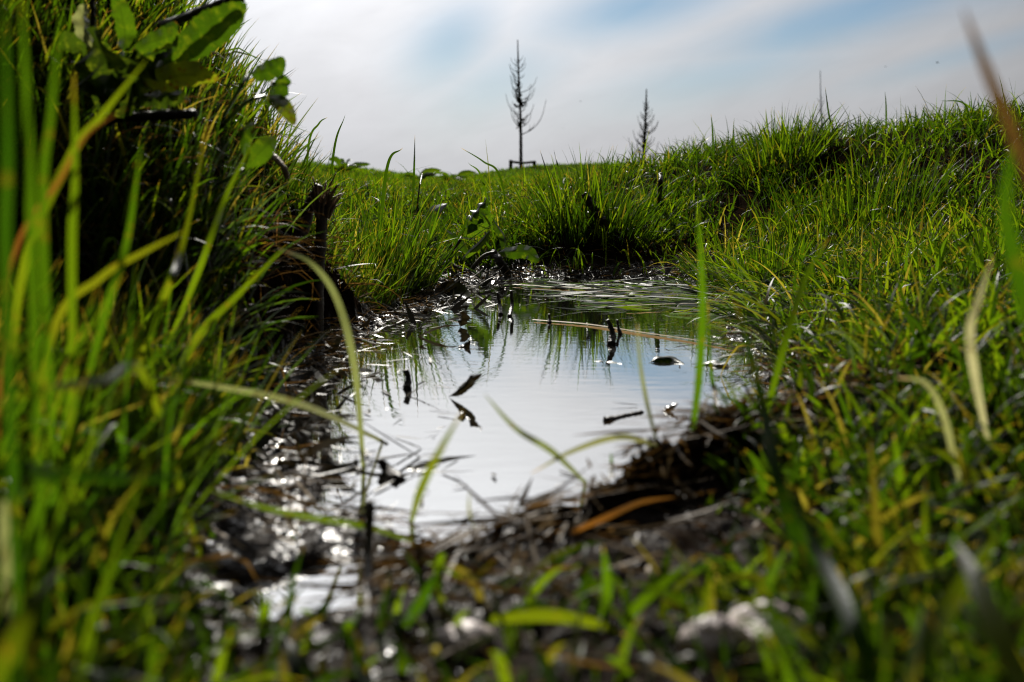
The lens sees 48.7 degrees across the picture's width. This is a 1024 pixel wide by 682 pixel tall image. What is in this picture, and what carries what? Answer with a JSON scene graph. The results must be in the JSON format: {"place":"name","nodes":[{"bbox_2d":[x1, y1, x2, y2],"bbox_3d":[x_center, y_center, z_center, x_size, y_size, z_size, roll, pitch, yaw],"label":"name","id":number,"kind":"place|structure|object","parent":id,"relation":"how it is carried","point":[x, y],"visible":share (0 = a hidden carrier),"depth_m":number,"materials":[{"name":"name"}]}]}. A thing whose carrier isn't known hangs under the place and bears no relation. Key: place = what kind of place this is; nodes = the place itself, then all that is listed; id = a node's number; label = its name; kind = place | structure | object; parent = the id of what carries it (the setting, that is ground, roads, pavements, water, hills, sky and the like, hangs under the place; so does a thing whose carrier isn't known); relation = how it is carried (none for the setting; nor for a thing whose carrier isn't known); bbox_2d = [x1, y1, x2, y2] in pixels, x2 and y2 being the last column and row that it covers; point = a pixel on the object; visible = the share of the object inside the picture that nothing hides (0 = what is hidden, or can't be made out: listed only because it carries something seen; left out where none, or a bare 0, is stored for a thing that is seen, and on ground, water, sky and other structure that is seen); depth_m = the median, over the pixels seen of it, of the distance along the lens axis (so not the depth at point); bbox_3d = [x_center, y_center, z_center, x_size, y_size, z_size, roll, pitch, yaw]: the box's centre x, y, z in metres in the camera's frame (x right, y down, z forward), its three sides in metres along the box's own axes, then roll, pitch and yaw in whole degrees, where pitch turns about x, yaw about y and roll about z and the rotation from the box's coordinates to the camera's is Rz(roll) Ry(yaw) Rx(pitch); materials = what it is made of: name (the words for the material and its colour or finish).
{"place":"outdoors","nodes":[
{"label":"outdoors","id":0,"kind":"place"},
{"bbox_2d":[0,0,1023,681],"bbox_3d":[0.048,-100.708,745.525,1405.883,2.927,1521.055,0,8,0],"label":"ground","id":1,"kind":"structure","parent":0,"point":[266,554],"depth_m":0.69,"materials":[{"name":"soil"}]},
{"bbox_2d":[0,490,14,664],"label":"grass strand","id":2,"kind":"object","parent":1,"relation":"on","point":[6,565],"depth_m":0.41},
{"bbox_2d":[0,0,24,681],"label":"grass strand","id":3,"kind":"object","parent":1,"relation":"on","point":[6,303],"depth_m":0.36},
{"bbox_2d":[0,566,64,681],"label":"grass strand","id":4,"kind":"object","parent":1,"relation":"on","point":[16,636],"depth_m":0.35},
{"bbox_2d":[21,0,47,678],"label":"grass strand","id":5,"kind":"object","parent":1,"relation":"on","point":[32,259],"depth_m":0.42},
{"bbox_2d":[39,13,64,637],"bbox_3d":[-0.185,0.008,0.466,0.015,0.278,0.001,0,8,0],"label":"grass strand","id":6,"kind":"object","parent":1,"relation":"on","point":[43,239],"depth_m":0.46},
{"bbox_2d":[0,108,124,435],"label":"grass strand","id":7,"kind":"object","parent":1,"relation":"on","point":[51,191],"depth_m":0.58,"materials":[{"name":"plant"}]},
{"bbox_2d":[67,77,77,573],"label":"grass strand","id":8,"kind":"object","parent":1,"relation":"on","point":[71,249],"depth_m":0.55},
{"bbox_2d":[12,61,145,378],"bbox_3d":[-0.306,-0.038,0.704,0.058,0.249,0.270,-7,10,-40],"label":"grass strand","id":9,"kind":"object","parent":1,"relation":"on","point":[20,285],"depth_m":0.61},
{"bbox_2d":[0,360,202,557],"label":"grass strand","id":10,"kind":"object","parent":1,"relation":"on","point":[119,371],"depth_m":0.62},
{"bbox_2d":[0,461,212,483],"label":"grass strand","id":11,"kind":"object","parent":1,"relation":"on","point":[31,470],"depth_m":0.44},
{"bbox_2d":[28,231,184,499],"bbox_3d":[-0.221,0.027,0.610,0.096,0.172,0.001,0,8,0],"label":"grass strand","id":12,"kind":"object","parent":1,"relation":"on","point":[81,290],"depth_m":0.60},
{"bbox_2d":[82,143,141,401],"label":"grass strand","id":13,"kind":"object","parent":1,"relation":"on","point":[104,316],"depth_m":0.62},
{"bbox_2d":[68,109,198,126],"bbox_3d":[-0.399,-0.221,1.123,0.258,0.014,0.022,6,10,37],"label":"stick","id":14,"kind":"object","parent":1,"relation":"on","point":[167,115],"visible":0.71,"depth_m":1.07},
{"bbox_2d":[111,285,173,400],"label":"grass strand","id":15,"kind":"object","parent":1,"relation":"on","point":[146,331],"depth_m":0.72},
{"bbox_2d":[59,0,246,118],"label":"dock plant","id":16,"kind":"object","parent":1,"relation":"on","point":[170,54],"visible":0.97,"depth_m":1.06,"materials":[{"name":"green plant"}]},
{"bbox_2d":[89,0,95,26],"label":"stick","id":17,"kind":"object","parent":16,"relation":"attached to","point":[92,13],"visible":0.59,"depth_m":1.09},
{"bbox_2d":[157,0,244,27],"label":"stick","id":18,"kind":"object","parent":16,"relation":"on","point":[189,15],"visible":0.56,"depth_m":1.14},
{"bbox_2d":[131,126,207,379],"bbox_3d":[-0.258,-0.037,0.834,0.046,0.236,0.260,-4,9,-27],"label":"grass strand","id":19,"kind":"object","parent":1,"relation":"on","point":[173,274],"depth_m":0.74},
{"bbox_2d":[0,234,341,681],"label":"tall grass","id":20,"kind":"structure","parent":1,"relation":"on","point":[91,645],"depth_m":0.57,"materials":[{"name":"plant"}]},
{"bbox_2d":[0,0,403,390],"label":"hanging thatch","id":21,"kind":"object","parent":1,"relation":"on","point":[276,242],"visible":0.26,"depth_m":1.33,"materials":[{"name":"plant"}]},
{"bbox_2d":[165,143,252,353],"bbox_3d":[-0.262,-0.047,0.938,0.060,0.228,0.189,-5,9,-33],"label":"grass strand","id":22,"kind":"object","parent":1,"relation":"on","point":[201,264],"depth_m":0.86},
{"bbox_2d":[173,247,284,386],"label":"grass strand","id":23,"kind":"object","parent":1,"relation":"on","point":[222,309],"depth_m":0.80},
{"bbox_2d":[0,0,458,550],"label":"overhanging grass","id":24,"kind":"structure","parent":1,"relation":"on","point":[144,12],"depth_m":1.11,"materials":[{"name":"plant"}]},
{"bbox_2d":[246,304,257,384],"bbox_3d":[-0.278,0.005,1.203,0.017,0.087,0.034,0,8,0],"label":"stick","id":25,"kind":"object","parent":1,"relation":"on","point":[252,330],"visible":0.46,"depth_m":1.21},
{"bbox_2d":[212,56,296,187],"bbox_3d":[-0.330,-0.239,1.308,0.057,0.125,0.588,-3,8,-21],"label":"dock plant","id":26,"kind":"object","parent":1,"relation":"on","point":[261,151],"visible":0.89,"depth_m":1.07,"materials":[{"name":"green plant"}]},
{"bbox_2d":[270,152,289,178],"bbox_3d":[-0.271,-0.204,1.308,0.010,0.035,0.045,-6,10,-39],"label":"stick","id":27,"kind":"object","parent":26,"relation":"hanging from","point":[279,162],"visible":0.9,"depth_m":1.30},
{"bbox_2d":[131,373,382,440],"bbox_3d":[-0.139,0.055,0.818,0.064,0.112,0.328,3,8,20],"label":"grass strand","id":28,"kind":"object","parent":1,"relation":"on","point":[300,404],"depth_m":0.71},
{"bbox_2d":[263,362,282,388],"bbox_3d":[-0.263,0.040,1.239,0.026,0.035,0.026,0,8,0],"label":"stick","id":29,"kind":"object","parent":1,"relation":"on","point":[274,383],"visible":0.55,"depth_m":1.23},
{"bbox_2d":[237,563,362,618],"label":"water","id":30,"kind":"structure","parent":1,"relation":"on","point":[273,591],"depth_m":0.62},
{"bbox_2d":[293,183,322,247],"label":"stalk","id":31,"kind":"object","parent":1,"relation":"on","point":[307,213],"visible":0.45,"depth_m":1.62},
{"bbox_2d":[209,489,416,543],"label":"grass strand","id":32,"kind":"object","parent":1,"relation":"on","point":[345,522],"depth_m":0.59},
{"bbox_2d":[306,118,325,165],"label":"grass stalk","id":33,"kind":"object","parent":1,"relation":"on","point":[310,136],"depth_m":1.87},
{"bbox_2d":[280,249,365,469],"bbox_3d":[-0.139,0.019,0.842,0.059,0.176,0.073,0,8,0],"label":"grass strand","id":34,"kind":"object","parent":1,"relation":"on","point":[344,322],"depth_m":0.81},
{"bbox_2d":[305,173,344,338],"bbox_3d":[-0.264,-0.112,1.618,0.048,0.252,0.042,-5,9,-34],"label":"broken stalk","id":35,"kind":"object","parent":1,"relation":"on","point":[324,203],"visible":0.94,"depth_m":1.61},
{"bbox_2d":[328,117,344,220],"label":"grass stalk","id":36,"kind":"object","parent":1,"relation":"on","point":[332,160],"depth_m":2.37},
{"bbox_2d":[323,156,369,172],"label":"weed","id":37,"kind":"object","parent":1,"relation":"on","point":[339,162],"visible":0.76,"depth_m":12.32,"materials":[{"name":"green plant"}]},
{"bbox_2d":[362,499,375,621],"bbox_3d":[-0.075,0.111,0.583,0.007,0.041,0.082,-1,8,-5],"label":"stick","id":38,"kind":"object","parent":1,"relation":"on","point":[369,518],"visible":1,"depth_m":0.60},
{"bbox_2d":[378,149,400,238],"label":"grass stalk","id":39,"kind":"object","parent":1,"relation":"on","point":[384,186],"depth_m":2.48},
{"bbox_2d":[308,177,492,297],"bbox_3d":[-0.296,-0.217,2.347,0.539,0.254,0.511,-3,8,-19],"label":"grass tussock","id":40,"kind":"object","parent":1,"relation":"on","point":[393,232],"depth_m":2.28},
{"bbox_2d":[411,141,414,220],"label":"grass stalk","id":41,"kind":"object","parent":1,"relation":"on","point":[413,187],"depth_m":2.84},
{"bbox_2d":[416,173,422,208],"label":"stick","id":42,"kind":"object","parent":1,"relation":"on","point":[419,190],"visible":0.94,"depth_m":2.97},
{"bbox_2d":[404,168,440,179],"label":"weed","id":43,"kind":"object","parent":1,"relation":"on","point":[431,171],"visible":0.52,"depth_m":13.35,"materials":[{"name":"green plant"}]},
{"bbox_2d":[402,559,448,627],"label":"grass strand","id":44,"kind":"object","parent":1,"relation":"on","point":[420,602],"depth_m":0.52},
{"bbox_2d":[410,411,462,521],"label":"grass strand","id":45,"kind":"object","parent":1,"relation":"on","point":[425,478],"depth_m":0.57},
{"bbox_2d":[432,281,469,298],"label":"dead leaf","id":46,"kind":"object","parent":1,"relation":"on","point":[460,289],"visible":0.69,"depth_m":2.29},
{"bbox_2d":[434,170,475,181],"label":"weed","id":47,"kind":"object","parent":1,"relation":"on","point":[462,173],"visible":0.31,"depth_m":12.89,"materials":[{"name":"green plant"}]},
{"bbox_2d":[430,620,496,657],"bbox_3d":[-0.021,0.136,0.500,0.024,0.024,0.024,-7,11,-42],"label":"stone","id":48,"kind":"object","parent":1,"relation":"on","point":[452,636],"visible":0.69,"depth_m":0.49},
{"bbox_2d":[468,492,474,525],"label":"grass strand","id":49,"kind":"object","parent":1,"relation":"on","point":[469,513],"depth_m":0.64},
{"bbox_2d":[285,159,659,190],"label":"meadow grass","id":50,"kind":"structure","parent":1,"relation":"on","point":[400,173],"depth_m":13.46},
{"bbox_2d":[426,198,538,271],"bbox_3d":[-0.097,-0.242,2.711,0.174,0.201,0.363,-4,9,-29],"label":"dock plant","id":51,"kind":"object","parent":1,"relation":"on","point":[480,218],"visible":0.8,"depth_m":2.70,"materials":[{"name":"green plant"}]},
{"bbox_2d":[471,165,498,268],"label":"grass stalk","id":52,"kind":"object","parent":1,"relation":"on","point":[486,196],"depth_m":2.88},
{"bbox_2d":[463,149,511,243],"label":"grass stalk","id":53,"kind":"object","parent":1,"relation":"on","point":[500,178],"depth_m":2.97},
{"bbox_2d":[491,249,514,277],"bbox_3d":[-0.012,-0.174,2.767,0.077,0.100,0.061,-3,8,-18],"label":"stick","id":54,"kind":"object","parent":1,"relation":"on","point":[499,260],"visible":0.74,"depth_m":2.74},
{"bbox_2d":[0,0,1023,681],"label":"rough grass","id":55,"kind":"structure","parent":1,"relation":"on","point":[884,460],"depth_m":0.56,"materials":[{"name":"plant"}]},
{"bbox_2d":[509,160,535,167],"bbox_3d":[0.287,-4.819,31.209,0.760,0.347,0.160,0,8,0],"label":"tree stake","id":56,"kind":"object","parent":1,"relation":"on","point":[511,162],"visible":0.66,"depth_m":31.13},
{"bbox_2d":[25,1,1023,681],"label":"straw litter","id":57,"kind":"object","parent":1,"relation":"on","point":[459,579],"visible":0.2,"depth_m":0.66,"materials":[{"name":"plant"}]},
{"bbox_2d":[506,40,545,167],"bbox_3d":[0.329,-6.554,31.501,0.808,3.540,1.132,5,9,30],"label":"sapling","id":58,"kind":"object","parent":1,"relation":"on","point":[519,106],"visible":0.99,"depth_m":31.38,"materials":[{"name":"brown plant"}]},
{"bbox_2d":[540,151,557,198],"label":"grass stalk","id":59,"kind":"object","parent":1,"relation":"on","point":[547,171],"depth_m":3.03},
{"bbox_2d":[492,608,625,634],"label":"grass strand","id":60,"kind":"object","parent":1,"relation":"on","point":[544,615],"depth_m":0.50},
{"bbox_2d":[554,152,564,197],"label":"grass stalk","id":61,"kind":"object","parent":1,"relation":"on","point":[559,174],"depth_m":3.08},
{"bbox_2d":[483,145,703,249],"bbox_3d":[0.211,-0.395,3.107,0.659,0.300,0.647,0,8,0],"label":"grass tussock","id":62,"kind":"object","parent":1,"relation":"on","point":[611,215],"depth_m":3.04,"materials":[{"name":"plant"}]},
{"bbox_2d":[581,192,606,224],"bbox_3d":[0.215,-0.348,2.979,0.082,0.086,0.030,6,10,40],"label":"stick","id":63,"kind":"object","parent":62,"relation":"in","point":[589,203],"visible":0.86,"depth_m":2.97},
{"bbox_2d":[532,433,657,472],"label":"grass strand","id":64,"kind":"object","parent":1,"relation":"on","point":[612,437],"depth_m":0.70},
{"bbox_2d":[600,547,611,615],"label":"grass strand","id":65,"kind":"object","parent":1,"relation":"on","point":[606,578],"depth_m":0.52},
{"bbox_2d":[610,453,613,478],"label":"grass strand","id":66,"kind":"object","parent":1,"relation":"on","point":[611,461],"depth_m":0.76},
{"bbox_2d":[298,352,935,597],"bbox_3d":[0.122,0.092,0.773,0.616,0.109,0.193,-7,10,-40],"label":"lip straw","id":67,"kind":"object","parent":1,"relation":"on","point":[426,553],"visible":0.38,"depth_m":0.69,"materials":[{"name":"plant"}]},
{"bbox_2d":[570,497,672,534],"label":"grass strand","id":68,"kind":"object","parent":1,"relation":"on","point":[610,515],"depth_m":0.64,"materials":[{"name":"brown plant"}]},
{"bbox_2d":[505,277,752,314],"bbox_3d":[0.250,-0.082,2.298,0.547,0.058,0.760,0,8,0],"label":"reed mat","id":69,"kind":"object","parent":1,"relation":"on","point":[633,283],"visible":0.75,"depth_m":2.33,"materials":[{"name":"grey plant"}]},
{"bbox_2d":[629,89,658,161],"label":"sapling","id":70,"kind":"object","parent":1,"relation":"on","point":[645,126],"visible":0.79,"depth_m":45.27,"materials":[{"name":"brown plant"}]},
{"bbox_2d":[637,324,656,442],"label":"grass strand","id":71,"kind":"object","parent":1,"relation":"on","point":[645,395],"depth_m":0.77},
{"bbox_2d":[288,77,1023,386],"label":"bank grass","id":72,"kind":"structure","parent":1,"relation":"on","point":[974,239],"depth_m":3.06,"materials":[{"name":"plant"}]},
{"bbox_2d":[622,557,695,616],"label":"grass strand","id":73,"kind":"object","parent":1,"relation":"on","point":[637,606],"depth_m":0.52},
{"bbox_2d":[657,172,662,203],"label":"stick","id":74,"kind":"object","parent":1,"relation":"on","point":[659,197],"visible":0.83,"depth_m":3.16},
{"bbox_2d":[690,201,705,429],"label":"grass strand","id":75,"kind":"object","parent":1,"relation":"on","point":[699,369],"depth_m":0.71},
{"bbox_2d":[711,117,713,174],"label":"grass stalk","id":76,"kind":"object","parent":1,"relation":"on","point":[712,142],"depth_m":3.85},
{"bbox_2d":[677,614,748,661],"bbox_3d":[0.086,0.133,0.483,0.028,0.035,0.027,-7,11,-44],"label":"stone","id":77,"kind":"object","parent":1,"relation":"on","point":[709,640],"visible":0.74,"depth_m":0.47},
{"bbox_2d":[707,300,718,405],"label":"grass strand","id":78,"kind":"object","parent":1,"relation":"on","point":[710,365],"depth_m":0.91},
{"bbox_2d":[484,227,1010,389],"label":"arching grass","id":79,"kind":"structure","parent":1,"relation":"on","point":[769,334],"depth_m":1.62,"materials":[{"name":"plant"}]},
{"bbox_2d":[654,214,888,290],"bbox_3d":[0.543,-0.183,2.427,0.531,0.181,0.499,0,8,0],"label":"grass tussock","id":80,"kind":"object","parent":1,"relation":"on","point":[770,255],"depth_m":2.40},
{"bbox_2d":[728,599,823,664],"bbox_3d":[0.115,0.132,0.488,0.049,0.038,0.043,0,8,0],"label":"stone","id":81,"kind":"object","parent":1,"relation":"on","point":[748,612],"visible":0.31,"depth_m":0.49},
{"bbox_2d":[717,99,861,183],"bbox_3d":[0.908,-0.653,3.695,0.531,0.295,0.530,0,8,0],"label":"grass tussock","id":82,"kind":"object","parent":1,"relation":"on","point":[783,141],"depth_m":3.64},
{"bbox_2d":[735,299,847,644],"bbox_3d":[0.125,0.057,0.545,0.019,0.142,0.136,-2,8,-13],"label":"grass strand","id":83,"kind":"object","parent":1,"relation":"on","point":[789,517],"depth_m":0.53},
{"bbox_2d":[758,238,828,436],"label":"grass strand","id":84,"kind":"object","parent":1,"relation":"on","point":[785,341],"depth_m":0.81},
{"bbox_2d":[814,71,842,128],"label":"sapling","id":85,"kind":"object","parent":1,"relation":"on","point":[820,104],"visible":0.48,"depth_m":58.77,"materials":[{"name":"brown plant"}]},
{"bbox_2d":[825,89,832,125],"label":"grass stalk","id":86,"kind":"object","parent":1,"relation":"on","point":[828,110],"depth_m":3.61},
{"bbox_2d":[783,474,881,681],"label":"grass strand","id":87,"kind":"object","parent":1,"relation":"on","point":[856,631],"depth_m":0.41},
{"bbox_2d":[726,136,983,248],"bbox_3d":[0.907,-0.400,3.039,0.665,0.346,0.619,0,8,0],"label":"grass tussock","id":88,"kind":"object","parent":1,"relation":"on","point":[865,200],"depth_m":3.01,"materials":[{"name":"plant"}]},
{"bbox_2d":[897,377,961,482],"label":"grass strand","id":89,"kind":"object","parent":1,"relation":"on","point":[945,422],"depth_m":0.61},
{"bbox_2d":[901,531,1000,681],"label":"grass strand","id":90,"kind":"object","parent":1,"relation":"on","point":[952,598],"depth_m":0.39},
{"bbox_2d":[948,100,969,120],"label":"grass stalk","id":91,"kind":"object","parent":1,"relation":"on","point":[965,105],"depth_m":3.35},
{"bbox_2d":[966,257,992,441],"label":"grass strand","id":92,"kind":"object","parent":1,"relation":"on","point":[971,355],"depth_m":0.57},
{"bbox_2d":[953,540,1023,681],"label":"grass strand","id":93,"kind":"object","parent":1,"relation":"on","point":[998,632],"depth_m":0.36},
{"bbox_2d":[963,7,1023,178],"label":"grass strand","id":94,"kind":"object","parent":1,"relation":"on","point":[1008,122],"depth_m":0.33,"materials":[{"name":"plant"}]},
{"bbox_2d":[999,147,1023,329],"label":"grass strand","id":95,"kind":"object","parent":1,"relation":"on","point":[1013,255],"depth_m":0.40},
{"bbox_2d":[239,276,786,556],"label":"water","id":96,"kind":"structure","parent":0,"point":[554,385],"depth_m":1.22,"materials":[{"name":"liquid"}]},
{"bbox_2d":[377,457,405,480],"bbox_3d":[-0.094,0.101,0.871,0.013,0.018,0.037,-3,8,-24],"label":"stick","id":97,"kind":"object","parent":96,"relation":"in","point":[389,471],"visible":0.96,"depth_m":0.87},
{"bbox_2d":[402,369,411,387],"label":"stick","id":98,"kind":"object","parent":96,"relation":"in","point":[408,380],"visible":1,"depth_m":1.25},
{"bbox_2d":[205,234,694,470],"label":"margin litter","id":99,"kind":"object","parent":96,"relation":"on","point":[261,443],"visible":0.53,"depth_m":1.32,"materials":[{"name":"brown plant"}]},
{"bbox_2d":[458,311,469,326],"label":"dead leaf","id":100,"kind":"object","parent":96,"relation":"on","point":[463,319],"visible":0.96,"depth_m":1.79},
{"bbox_2d":[458,340,470,347],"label":"dead leaf","id":101,"kind":"object","parent":96,"relation":"on","point":[467,343],"visible":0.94,"depth_m":1.56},
{"bbox_2d":[449,374,481,396],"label":"dead leaf","id":102,"kind":"object","parent":96,"relation":"on","point":[466,386],"visible":1,"depth_m":1.18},
{"bbox_2d":[496,292,502,314],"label":"twig","id":103,"kind":"object","parent":96,"relation":"on","point":[500,308],"visible":0.98,"depth_m":2.00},
{"bbox_2d":[507,290,513,316],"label":"twig","id":104,"kind":"object","parent":96,"relation":"on","point":[511,309],"visible":0.98,"depth_m":1.98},
{"bbox_2d":[263,276,766,530],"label":"floating litter","id":105,"kind":"object","parent":96,"relation":"on","point":[333,463],"visible":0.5,"depth_m":0.95,"materials":[{"name":"brown plant"}]},
{"bbox_2d":[484,394,586,482],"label":"grass strand","id":106,"kind":"object","parent":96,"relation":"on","point":[553,452],"depth_m":0.67},
{"bbox_2d":[514,284,661,292],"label":"floating reed","id":107,"kind":"object","parent":96,"relation":"on","point":[587,288],"visible":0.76,"depth_m":2.43,"materials":[{"name":"plant"}]},
{"bbox_2d":[606,319,615,344],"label":"twig","id":108,"kind":"object","parent":96,"relation":"on","point":[611,337],"visible":0.99,"depth_m":1.61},
{"bbox_2d":[576,295,655,298],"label":"floating reed","id":109,"kind":"object","parent":96,"relation":"on","point":[610,296],"visible":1,"depth_m":2.19,"materials":[{"name":"plant"}]},
{"bbox_2d":[616,319,622,333],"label":"twig","id":110,"kind":"object","parent":96,"relation":"on","point":[618,327],"visible":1,"depth_m":1.71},
{"bbox_2d":[603,410,643,421],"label":"twig","id":111,"kind":"object","parent":96,"relation":"on","point":[610,418],"visible":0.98,"depth_m":1.09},
{"bbox_2d":[532,319,732,346],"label":"floating reed","id":112,"kind":"object","parent":96,"relation":"on","point":[620,328],"visible":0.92,"depth_m":1.75,"materials":[{"name":"plant"}]},
{"bbox_2d":[596,295,722,301],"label":"floating reed","id":113,"kind":"object","parent":96,"relation":"on","point":[644,296],"visible":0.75,"depth_m":2.24,"materials":[{"name":"beige plant"}]},
{"bbox_2d":[649,356,683,363],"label":"dead leaf","id":114,"kind":"object","parent":96,"relation":"on","point":[665,359],"visible":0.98,"depth_m":1.44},
{"bbox_2d":[663,403,677,409],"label":"dead leaf","id":115,"kind":"object","parent":96,"relation":"on","point":[671,406],"visible":0.78,"depth_m":1.12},
{"bbox_2d":[693,360,729,368],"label":"dead leaf","id":116,"kind":"object","parent":96,"relation":"on","point":[717,363],"visible":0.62,"depth_m":1.40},
{"bbox_2d":[163,0,1023,175],"label":"sky","id":117,"kind":"structure","parent":0,"point":[433,74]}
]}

